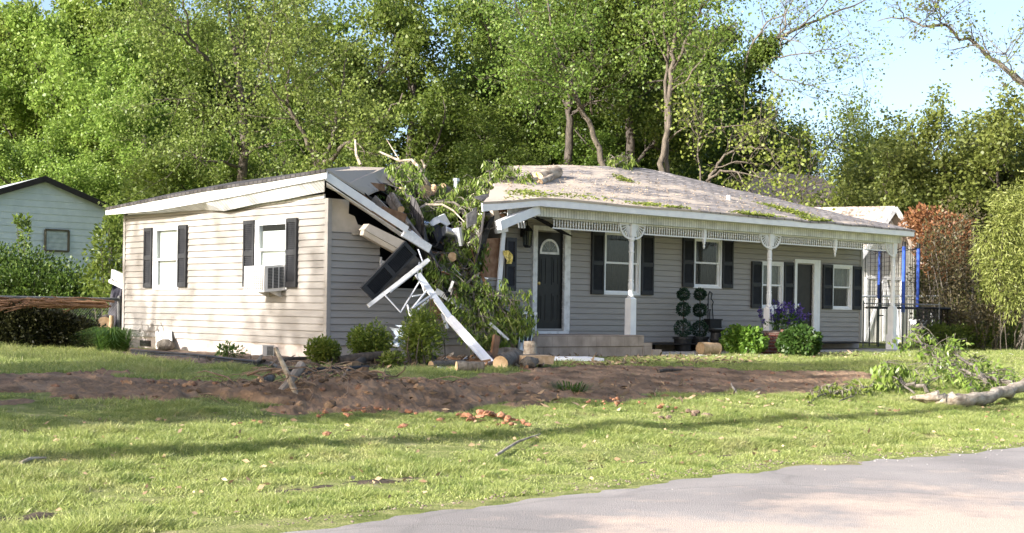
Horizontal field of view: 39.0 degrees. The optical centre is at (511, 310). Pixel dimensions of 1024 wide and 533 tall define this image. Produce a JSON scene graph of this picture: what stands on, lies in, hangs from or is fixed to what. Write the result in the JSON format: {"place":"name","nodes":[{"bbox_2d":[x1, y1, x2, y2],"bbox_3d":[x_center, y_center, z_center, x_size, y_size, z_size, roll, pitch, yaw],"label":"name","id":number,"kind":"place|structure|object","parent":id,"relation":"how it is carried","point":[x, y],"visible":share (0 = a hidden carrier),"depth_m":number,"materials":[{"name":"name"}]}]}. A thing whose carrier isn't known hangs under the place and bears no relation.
{"place":"outdoors","nodes":[
{"label":"outdoors","id":0,"kind":"place"},
{"bbox_2d":[0,451,782,520],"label":"ditch soil","id":1,"kind":"structure","parent":0,"point":[45,514],"depth_m":12.09,"materials":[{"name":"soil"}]},
{"bbox_2d":[0,365,871,414],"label":"bare soil","id":2,"kind":"structure","parent":0,"point":[82,385],"depth_m":18.48,"materials":[{"name":"soil"}]},
{"bbox_2d":[69,358,518,407],"bbox_3d":[-2.254,0.967,17.927,6.305,0.717,2.725,1,0,-42],"label":"root heap","id":3,"kind":"object","parent":2,"relation":"on","point":[342,378],"visible":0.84,"depth_m":17.77,"materials":[{"name":"soil"}]},
{"bbox_2d":[19,364,859,412],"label":"clods","id":4,"kind":"object","parent":2,"relation":"on","point":[358,386],"visible":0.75,"depth_m":19.66,"materials":[{"name":"soil"}]},
{"bbox_2d":[184,350,900,422],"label":"wood litter","id":5,"kind":"object","parent":2,"relation":"on","point":[624,361],"visible":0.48,"depth_m":23.10,"materials":[{"name":"wood"}]},
{"bbox_2d":[0,332,1023,532],"bbox_3d":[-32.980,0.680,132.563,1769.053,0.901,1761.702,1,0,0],"label":"ground","id":6,"kind":"structure","parent":0,"point":[250,525],"depth_m":14.59,"materials":[{"name":"plant"}]},
{"bbox_2d":[11,212,32,255],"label":"vine","id":7,"kind":"object","parent":6,"relation":"on","point":[23,224],"visible":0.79,"depth_m":35.96,"materials":[{"name":"green plant"}]},
{"bbox_2d":[0,0,72,139],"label":"tree","id":8,"kind":"object","parent":6,"relation":"on","point":[5,29],"visible":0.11,"depth_m":60.10,"materials":[{"name":"green plant"}]},
{"bbox_2d":[0,298,105,347],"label":"brush","id":9,"kind":"object","parent":6,"relation":"on","point":[35,327],"visible":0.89,"depth_m":28.59,"materials":[{"name":"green plant"}]},
{"bbox_2d":[0,239,116,340],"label":"hedge","id":10,"kind":"object","parent":6,"relation":"on","point":[25,278],"visible":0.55,"depth_m":34.48,"materials":[{"name":"green plant"}]},
{"bbox_2d":[0,295,120,327],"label":"chain link fence","id":11,"kind":"object","parent":6,"relation":"on","point":[118,299],"visible":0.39,"depth_m":30.90,"materials":[{"name":"metal"}]},
{"bbox_2d":[0,295,114,312],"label":"brushwood","id":12,"kind":"object","parent":11,"relation":"on","point":[67,303],"visible":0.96,"depth_m":28.12,"materials":[{"name":"brown wood"}]},
{"bbox_2d":[0,176,122,320],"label":"neighbor house","id":13,"kind":"structure","parent":6,"relation":"on","point":[64,218],"depth_m":44.07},
{"bbox_2d":[44,229,69,251],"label":"window","id":14,"kind":"structure","parent":13,"relation":"in","point":[58,240],"depth_m":44.13,"materials":[{"name":"glass"}]},
{"bbox_2d":[0,0,124,184],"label":"tree","id":15,"kind":"object","parent":6,"relation":"on","point":[15,123],"visible":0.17,"depth_m":57.45,"materials":[{"name":"green plant"}]},
{"bbox_2d":[0,111,138,226],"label":"tree","id":16,"kind":"object","parent":6,"relation":"on","point":[14,154],"visible":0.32,"depth_m":49.90,"materials":[{"name":"green plant"}]},
{"bbox_2d":[0,0,184,191],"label":"tree","id":17,"kind":"object","parent":6,"relation":"on","point":[42,101],"visible":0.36,"depth_m":56.04,"materials":[{"name":"green plant"}]},
{"bbox_2d":[75,198,123,317],"bbox_3d":[-9.175,-0.898,32.862,1.446,3.397,1.923,1,0,-14],"label":"shrub","id":18,"kind":"object","parent":6,"relation":"on","point":[110,225],"visible":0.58,"depth_m":32.81,"materials":[{"name":"green plant"}]},
{"bbox_2d":[30,134,179,239],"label":"tree","id":19,"kind":"object","parent":6,"relation":"on","point":[72,152],"visible":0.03,"depth_m":52.00,"materials":[{"name":"green plant"}]},
{"bbox_2d":[7,0,256,176],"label":"tree","id":20,"kind":"object","parent":6,"relation":"on","point":[81,15],"visible":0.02,"depth_m":59.69,"materials":[{"name":"green plant"}]},
{"bbox_2d":[29,58,271,247],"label":"tree","id":21,"kind":"object","parent":6,"relation":"on","point":[98,115],"visible":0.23,"depth_m":48.63,"materials":[{"name":"green plant"}]},
{"bbox_2d":[63,0,250,184],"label":"tree","id":22,"kind":"object","parent":6,"relation":"on","point":[87,4],"visible":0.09,"depth_m":57.79,"materials":[{"name":"green plant"}]},
{"bbox_2d":[97,102,305,205],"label":"tree","id":23,"kind":"object","parent":6,"relation":"on","point":[151,175],"visible":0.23,"depth_m":46.45,"materials":[{"name":"green plant"}]},
{"bbox_2d":[90,0,368,222],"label":"maple tree","id":24,"kind":"object","parent":6,"relation":"on","point":[243,148],"visible":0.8,"depth_m":44.27,"materials":[{"name":"green plant"}]},
{"bbox_2d":[188,104,329,186],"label":"tree","id":25,"kind":"object","parent":6,"relation":"on","point":[287,142],"visible":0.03,"depth_m":53.16,"materials":[{"name":"green plant"}]},
{"bbox_2d":[154,0,369,174],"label":"tree","id":26,"kind":"object","parent":6,"relation":"on","point":[339,25],"visible":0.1,"depth_m":58.69,"materials":[{"name":"green plant"}]},
{"bbox_2d":[114,348,442,366],"bbox_3d":[-4.362,0.855,26.669,7.950,0.164,10.750,1,0,-42],"label":"mulch bed","id":27,"kind":"object","parent":6,"relation":"on","point":[246,356],"visible":0.09,"depth_m":24.59,"materials":[{"name":"soil"}]},
{"bbox_2d":[68,324,154,351],"bbox_3d":[-7.441,0.522,27.014,1.754,0.554,1.759,1,0,-42],"label":"grass clump","id":28,"kind":"object","parent":27,"relation":"on","point":[109,338],"visible":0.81,"depth_m":26.76,"materials":[{"name":"plant"}]},
{"bbox_2d":[131,349,254,364],"bbox_3d":[-5.233,0.765,23.840,0.238,0.109,5.444,1,0,-35],"label":"lawn edging","id":29,"kind":"object","parent":27,"relation":"on","point":[183,355],"visible":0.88,"depth_m":24.18,"materials":[{"name":"black plastic"}]},
{"bbox_2d":[303,333,341,364],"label":"shrub","id":30,"kind":"object","parent":27,"relation":"on","point":[323,349],"visible":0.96,"depth_m":22.41,"materials":[{"name":"green plant"}]},
{"bbox_2d":[338,350,401,364],"bbox_3d":[-2.223,0.752,22.829,1.155,0.240,0.243,1,0,-37],"label":"fallen limb","id":31,"kind":"object","parent":27,"relation":"on","point":[369,356],"visible":0.47,"depth_m":22.63,"materials":[{"name":"wood"}]},
{"bbox_2d":[345,317,396,362],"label":"shrub","id":32,"kind":"object","parent":27,"relation":"on","point":[360,340],"visible":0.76,"depth_m":23.20,"materials":[{"name":"green plant"}]},
{"bbox_2d":[376,349,405,367],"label":"shrub","id":33,"kind":"object","parent":27,"relation":"on","point":[391,359],"visible":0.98,"depth_m":22.33,"materials":[{"name":"green plant"}]},
{"bbox_2d":[395,301,448,364],"bbox_3d":[-1.415,0.389,22.983,0.918,1.115,0.834,1,0,-42],"label":"shrub","id":34,"kind":"object","parent":27,"relation":"on","point":[420,333],"visible":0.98,"depth_m":22.86,"materials":[{"name":"green plant"}]},
{"bbox_2d":[200,0,430,181],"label":"forked tree","id":35,"kind":"object","parent":6,"relation":"on","point":[336,116],"visible":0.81,"depth_m":42.74,"materials":[{"name":"green plant"}]},
{"bbox_2d":[222,0,417,172],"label":"tree","id":36,"kind":"object","parent":6,"relation":"on","point":[306,55],"visible":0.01,"depth_m":66.29,"materials":[{"name":"green plant"}]},
{"bbox_2d":[245,0,476,182],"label":"tree","id":37,"kind":"object","parent":6,"relation":"on","point":[420,42],"visible":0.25,"depth_m":54.20,"materials":[{"name":"green plant"}]},
{"bbox_2d":[339,128,466,205],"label":"tree","id":38,"kind":"object","parent":6,"relation":"on","point":[431,163],"visible":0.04,"depth_m":49.97,"materials":[{"name":"green plant"}]},
{"bbox_2d":[327,0,532,180],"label":"tree","id":39,"kind":"object","parent":6,"relation":"on","point":[438,106],"visible":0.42,"depth_m":54.01,"materials":[{"name":"green plant"}]},
{"bbox_2d":[415,272,492,365],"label":"fascia beam","id":40,"kind":"structure","parent":6,"relation":"on","point":[470,341],"depth_m":24.84,"materials":[{"name":"wood"}]},
{"bbox_2d":[398,208,543,368],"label":"splinters","id":41,"kind":"object","parent":6,"relation":"on","point":[452,287],"visible":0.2,"depth_m":26.34,"materials":[{"name":"brown wood"}]},
{"bbox_2d":[436,409,525,421],"bbox_3d":[-0.346,1.226,16.718,1.120,0.170,0.449,1,0,-28],"label":"clay heap","id":42,"kind":"object","parent":6,"relation":"on","point":[482,413],"visible":0.79,"depth_m":16.63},
{"bbox_2d":[385,0,605,169],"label":"tree","id":43,"kind":"object","parent":6,"relation":"on","point":[450,54],"visible":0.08,"depth_m":59.71,"materials":[{"name":"green plant"}]},
{"bbox_2d":[444,84,554,180],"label":"tree","id":44,"kind":"object","parent":6,"relation":"on","point":[468,114],"visible":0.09,"depth_m":52.30,"materials":[{"name":"green plant"}]},
{"bbox_2d":[432,116,573,207],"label":"tree","id":45,"kind":"object","parent":6,"relation":"on","point":[488,150],"visible":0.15,"depth_m":49.56,"materials":[{"name":"green plant"}]},
{"bbox_2d":[493,350,520,368],"bbox_3d":[-0.074,0.803,23.235,0.256,0.317,0.862,1,0,15],"label":"log","id":46,"kind":"object","parent":6,"relation":"on","point":[511,357],"visible":0.8,"depth_m":22.92,"materials":[{"name":"grey wood"}]},
{"bbox_2d":[106,165,914,357],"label":"house","id":47,"kind":"structure","parent":6,"relation":"on","point":[602,277],"depth_m":29.36,"materials":[{"name":"plastic"}]},
{"bbox_2d":[152,224,179,289],"bbox_3d":[-6.885,-1.063,28.986,0.138,1.285,1.031,1,0,-42],"label":"window","id":48,"kind":"structure","parent":47,"relation":"in","point":[165,236],"depth_m":29.14,"materials":[{"name":"white glass"}]},
{"bbox_2d":[244,264,287,296],"bbox_3d":[-4.372,-0.533,25.872,0.588,0.615,0.792,1,0,-42],"label":"air conditioner","id":49,"kind":"object","parent":47,"relation":"attached to","point":[265,280],"visible":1,"depth_m":25.62,"materials":[{"name":"white plastic"}]},
{"bbox_2d":[254,218,286,288],"bbox_3d":[-4.303,-1.015,26.120,0.138,1.265,1.066,1,0,-42],"label":"window","id":50,"kind":"structure","parent":47,"relation":"in","point":[269,245],"depth_m":26.27,"materials":[{"name":"white glass"}]},
{"bbox_2d":[359,224,403,252],"bbox_3d":[-2.271,-1.258,25.218,0.836,0.480,0.198,1,0,-34],"label":"siding box","id":51,"kind":"object","parent":47,"relation":"attached to","point":[383,239],"visible":1,"depth_m":25.13,"materials":[{"name":"plastic"}]},
{"bbox_2d":[360,241,416,299],"bbox_3d":[-2.134,-0.702,25.147,1.198,1.043,0.047,1,0,-42],"label":"shutter","id":52,"kind":"object","parent":47,"relation":"attached to","point":[388,270],"visible":0.99,"depth_m":25.12,"materials":[{"name":"plastic"}]},
{"bbox_2d":[377,161,431,234],"bbox_3d":[-2.031,-2.163,28.278,1.109,1.708,2.788,1,0,1],"label":"fallen branch","id":53,"kind":"object","parent":47,"relation":"on","point":[408,180],"visible":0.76,"depth_m":28.48,"materials":[{"name":"green plant"}]},
{"bbox_2d":[406,179,489,250],"bbox_3d":[-1.173,-1.867,28.711,1.744,1.745,3.747,1,0,3],"label":"fallen branch","id":54,"kind":"object","parent":47,"relation":"on","point":[466,201],"visible":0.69,"depth_m":28.41,"materials":[{"name":"green plant"}]},
{"bbox_2d":[413,226,490,317],"bbox_3d":[-1.078,-0.704,26.728,1.388,1.841,1.956,1,0,1],"label":"fallen branch","id":55,"kind":"object","parent":47,"relation":"attached to","point":[448,263],"visible":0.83,"depth_m":26.47,"materials":[{"name":"green plant"}]},
{"bbox_2d":[444,265,538,355],"bbox_3d":[-0.424,0.097,26.089,1.763,1.970,1.638,1,0,21],"label":"fallen branch","id":56,"kind":"object","parent":47,"relation":"on","point":[509,323],"visible":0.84,"depth_m":26.06,"materials":[{"name":"green plant"}]},
{"bbox_2d":[472,159,537,203],"bbox_3d":[-0.090,-2.556,29.616,1.456,1.218,2.521,1,0,-2],"label":"fallen branch","id":57,"kind":"object","parent":47,"relation":"on","point":[501,175],"visible":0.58,"depth_m":29.76,"materials":[{"name":"green plant"}]},
{"bbox_2d":[537,232,562,328],"bbox_3d":[0.766,-0.620,29.723,0.773,2.035,0.112,1,0,-42],"label":"door","id":58,"kind":"structure","parent":47,"relation":"in","point":[550,244],"depth_m":29.76,"materials":[{"name":"wood"}]},
{"bbox_2d":[603,230,640,295],"bbox_3d":[2.322,-1.022,31.187,1.143,1.371,0.183,1,0,-42],"label":"window","id":59,"kind":"structure","parent":47,"relation":"in","point":[616,271],"depth_m":31.25,"materials":[{"name":"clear glass"}]},
{"bbox_2d":[503,172,833,221],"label":"leaf litter","id":60,"kind":"object","parent":47,"relation":"on","point":[530,192],"visible":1,"depth_m":31.75,"materials":[{"name":"plant"}]},
{"bbox_2d":[673,287,692,350],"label":"topiary","id":61,"kind":"object","parent":47,"relation":"on","point":[683,338],"visible":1,"depth_m":31.51,"materials":[{"name":"green plant"}]},
{"bbox_2d":[689,287,708,350],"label":"topiary","id":62,"kind":"object","parent":47,"relation":"on","point":[698,308],"visible":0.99,"depth_m":32.18,"materials":[{"name":"green plant"}]},
{"bbox_2d":[504,164,904,227],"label":"wood chips","id":63,"kind":"object","parent":47,"relation":"on","point":[642,193],"visible":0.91,"depth_m":31.95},
{"bbox_2d":[693,238,721,288],"bbox_3d":[4.413,-1.087,33.070,0.978,1.156,0.183,1,0,-42],"label":"window","id":64,"kind":"structure","parent":47,"relation":"in","point":[708,260],"depth_m":33.22,"materials":[{"name":"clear glass"}]},
{"bbox_2d":[761,261,783,308],"bbox_3d":[6.170,-0.610,34.660,0.850,1.122,0.183,1,0,-42],"label":"window","id":65,"kind":"structure","parent":47,"relation":"in","point":[777,267],"depth_m":34.85,"materials":[{"name":"white glass"}]},
{"bbox_2d":[797,264,811,328],"bbox_3d":[7.153,-0.157,35.488,0.688,2.010,0.109,1,0,-42],"label":"door","id":66,"kind":"structure","parent":47,"relation":"in","point":[804,272],"depth_m":35.54,"materials":[{"name":"metal"}]},
{"bbox_2d":[831,264,852,309],"bbox_3d":[8.272,-0.590,36.554,0.854,1.130,0.183,1,0,-42],"label":"window","id":67,"kind":"structure","parent":47,"relation":"in","point":[842,274],"depth_m":36.72,"materials":[{"name":"white glass"}]},
{"bbox_2d":[1,385,1023,514],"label":"lawn litter","id":68,"kind":"object","parent":6,"relation":"on","point":[353,477],"visible":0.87,"depth_m":15.00,"materials":[{"name":"brown plant"}]},
{"bbox_2d":[416,0,618,181],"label":"tree","id":69,"kind":"object","parent":6,"relation":"on","point":[493,48],"visible":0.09,"depth_m":55.96,"materials":[{"name":"green plant"}]},
{"bbox_2d":[485,111,562,165],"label":"tree","id":70,"kind":"object","parent":6,"relation":"on","point":[519,137],"depth_m":53.51,"materials":[{"name":"green plant"}]},
{"bbox_2d":[450,0,676,165],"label":"leaning tree","id":71,"kind":"object","parent":6,"relation":"on","point":[530,38],"visible":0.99,"depth_m":45.02,"materials":[{"name":"green plant"}]},
{"bbox_2d":[491,0,654,164],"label":"dark trunk tree","id":72,"kind":"object","parent":6,"relation":"on","point":[568,153],"visible":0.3,"depth_m":49.54,"materials":[{"name":"green plant"}]},
{"bbox_2d":[543,88,644,167],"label":"tree","id":73,"kind":"object","parent":6,"relation":"on","point":[580,157],"visible":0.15,"depth_m":50.44,"materials":[{"name":"green plant"}]},
{"bbox_2d":[505,2,745,185],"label":"tree","id":74,"kind":"object","parent":6,"relation":"on","point":[553,134],"visible":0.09,"depth_m":54.15,"materials":[{"name":"green plant"}]},
{"bbox_2d":[544,0,752,174],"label":"dark trunk tree","id":75,"kind":"object","parent":6,"relation":"on","point":[653,119],"visible":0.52,"depth_m":49.39,"materials":[{"name":"green plant"}]},
{"bbox_2d":[547,5,794,177],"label":"tree","id":76,"kind":"object","parent":6,"relation":"on","point":[748,104],"visible":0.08,"depth_m":57.54,"materials":[{"name":"green plant"}]},
{"bbox_2d":[604,0,759,172],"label":"twin trunk tree","id":77,"kind":"object","parent":6,"relation":"on","point":[676,24],"visible":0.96,"depth_m":42.62,"materials":[{"name":"green plant"}]},
{"bbox_2d":[638,128,734,187],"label":"tree","id":78,"kind":"object","parent":6,"relation":"on","point":[695,174],"visible":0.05,"depth_m":52.35,"materials":[{"name":"green plant"}]},
{"bbox_2d":[621,0,818,182],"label":"tree","id":79,"kind":"object","parent":6,"relation":"on","point":[749,170],"depth_m":64.08,"materials":[{"name":"green plant"}]},
{"bbox_2d":[679,28,786,189],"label":"tree","id":80,"kind":"object","parent":6,"relation":"on","point":[754,110],"visible":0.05,"depth_m":61.10,"materials":[{"name":"green plant"}]},
{"bbox_2d":[718,323,769,354],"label":"bush","id":81,"kind":"object","parent":6,"relation":"on","point":[740,339],"visible":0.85,"depth_m":31.31,"materials":[{"name":"green plant"}]},
{"bbox_2d":[651,67,860,210],"bbox_3d":[6.277,-2.819,38.257,5.188,7.333,3.906,1,0,0],"label":"bare tree","id":82,"kind":"object","parent":6,"relation":"on","point":[750,147],"visible":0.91,"depth_m":38.40,"materials":[{"name":"green plant"}]},
{"bbox_2d":[761,329,800,353],"bbox_3d":[5.941,0.690,32.651,2.100,0.552,1.451,1,0,-42],"label":"brick planter","id":83,"kind":"object","parent":6,"relation":"on","point":[772,348],"visible":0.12,"depth_m":31.80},
{"bbox_2d":[757,299,811,336],"bbox_3d":[6.271,0.215,33.144,0.901,0.960,1.322,1,0,38],"label":"salvia","id":84,"kind":"object","parent":83,"relation":"on","point":[793,316],"visible":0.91,"depth_m":33.03,"materials":[{"name":"purple plant"}]},
{"bbox_2d":[738,172,836,206],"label":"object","id":85,"kind":"structure","parent":6,"relation":"on","point":[791,176],"depth_m":55.59,"materials":[{"name":"plant"}]},
{"bbox_2d":[774,322,823,356],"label":"bush","id":86,"kind":"object","parent":6,"relation":"on","point":[807,343],"visible":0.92,"depth_m":30.72,"materials":[{"name":"green plant"}]},
{"bbox_2d":[694,0,927,178],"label":"ivy tree","id":87,"kind":"object","parent":6,"relation":"on","point":[767,47],"visible":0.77,"depth_m":57.46,"materials":[{"name":"green plant"}]},
{"bbox_2d":[740,85,893,190],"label":"tree","id":88,"kind":"object","parent":6,"relation":"on","point":[791,129],"visible":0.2,"depth_m":60.15,"materials":[{"name":"green plant"}]},
{"bbox_2d":[829,375,882,401],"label":"leafy twig","id":89,"kind":"object","parent":6,"relation":"on","point":[866,389],"visible":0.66,"depth_m":22.53,"materials":[{"name":"green plant"}]},
{"bbox_2d":[819,104,912,185],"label":"tree","id":90,"kind":"object","parent":6,"relation":"on","point":[848,145],"visible":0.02,"depth_m":66.11,"materials":[{"name":"green plant"}]},
{"bbox_2d":[814,206,929,342],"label":"garage","id":91,"kind":"structure","parent":6,"relation":"on","point":[892,215],"depth_m":46.15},
{"bbox_2d":[864,276,901,341],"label":"door","id":92,"kind":"structure","parent":91,"relation":"in","point":[885,287],"depth_m":46.09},
{"bbox_2d":[870,360,916,393],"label":"leafy branch","id":93,"kind":"object","parent":6,"relation":"on","point":[884,372],"visible":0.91,"depth_m":24.06,"materials":[{"name":"green plant"}]},
{"bbox_2d":[862,300,939,347],"bbox_3d":[10.655,0.490,39.599,2.458,1.500,0.036,1,0,-19],"label":"chain link fence","id":94,"kind":"object","parent":6,"relation":"on","point":[863,329],"visible":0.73,"depth_m":39.54,"materials":[{"name":"metal"}]},
{"bbox_2d":[865,241,950,346],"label":"trampoline","id":95,"kind":"object","parent":6,"relation":"on","point":[904,268],"visible":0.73,"depth_m":40.63,"materials":[{"name":"blue metal"}]},
{"bbox_2d":[801,79,1022,316],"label":"tree","id":96,"kind":"object","parent":6,"relation":"on","point":[936,119],"visible":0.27,"depth_m":49.73,"materials":[{"name":"green plant"}]},
{"bbox_2d":[822,109,1020,335],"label":"tree","id":97,"kind":"object","parent":6,"relation":"on","point":[871,173],"visible":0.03,"depth_m":57.87,"materials":[{"name":"green plant"}]},
{"bbox_2d":[897,202,979,339],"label":"red bush","id":98,"kind":"object","parent":6,"relation":"on","point":[916,217],"visible":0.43,"depth_m":45.18,"materials":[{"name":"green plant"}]},
{"bbox_2d":[860,109,1023,321],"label":"tree","id":99,"kind":"object","parent":6,"relation":"on","point":[1010,178],"visible":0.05,"depth_m":50.57,"materials":[{"name":"green plant"}]},
{"bbox_2d":[864,79,1023,338],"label":"tree","id":100,"kind":"object","parent":6,"relation":"on","point":[997,138],"visible":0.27,"depth_m":48.78,"materials":[{"name":"green plant"}]},
{"bbox_2d":[875,0,1023,99],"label":"overhanging tree","id":101,"kind":"object","parent":6,"relation":"on","point":[1016,78],"visible":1,"depth_m":29.74,"materials":[{"name":"green plant"}]},
{"bbox_2d":[887,323,1022,392],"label":"leafy branch","id":102,"kind":"object","parent":6,"relation":"on","point":[946,363],"visible":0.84,"depth_m":25.84,"materials":[{"name":"green plant"}]},
{"bbox_2d":[906,194,1023,349],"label":"vine thicket","id":103,"kind":"object","parent":6,"relation":"on","point":[968,315],"visible":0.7,"depth_m":41.75,"materials":[{"name":"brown plant"}]},
{"bbox_2d":[910,378,1023,406],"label":"fallen limb","id":104,"kind":"object","parent":6,"relation":"on","point":[1008,391],"visible":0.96,"depth_m":22.25,"materials":[{"name":"wood"}]},
{"bbox_2d":[916,314,1023,349],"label":"bush","id":105,"kind":"object","parent":6,"relation":"on","point":[961,331],"visible":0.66,"depth_m":39.03,"materials":[{"name":"green plant"}]},
{"bbox_2d":[929,92,1023,289],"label":"tree","id":106,"kind":"object","parent":6,"relation":"on","point":[1016,163],"visible":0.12,"depth_m":50.97,"materials":[{"name":"green plant"}]},
{"bbox_2d":[965,169,1023,350],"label":"willow","id":107,"kind":"object","parent":6,"relation":"on","point":[984,252],"visible":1,"depth_m":38.05,"materials":[{"name":"green plant"}]},
{"bbox_2d":[0,0,1023,185],"label":"sky","id":108,"kind":"structure","parent":0,"point":[910,74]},
{"bbox_2d":[283,447,1023,532],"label":"road","id":109,"kind":"structure","parent":0,"point":[981,492],"depth_m":11.05,"materials":[{"name":"asphalt"}]},
{"bbox_2d":[260,442,1023,529],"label":"road grit","id":110,"kind":"object","parent":109,"relation":"on","point":[352,521],"visible":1,"depth_m":12.77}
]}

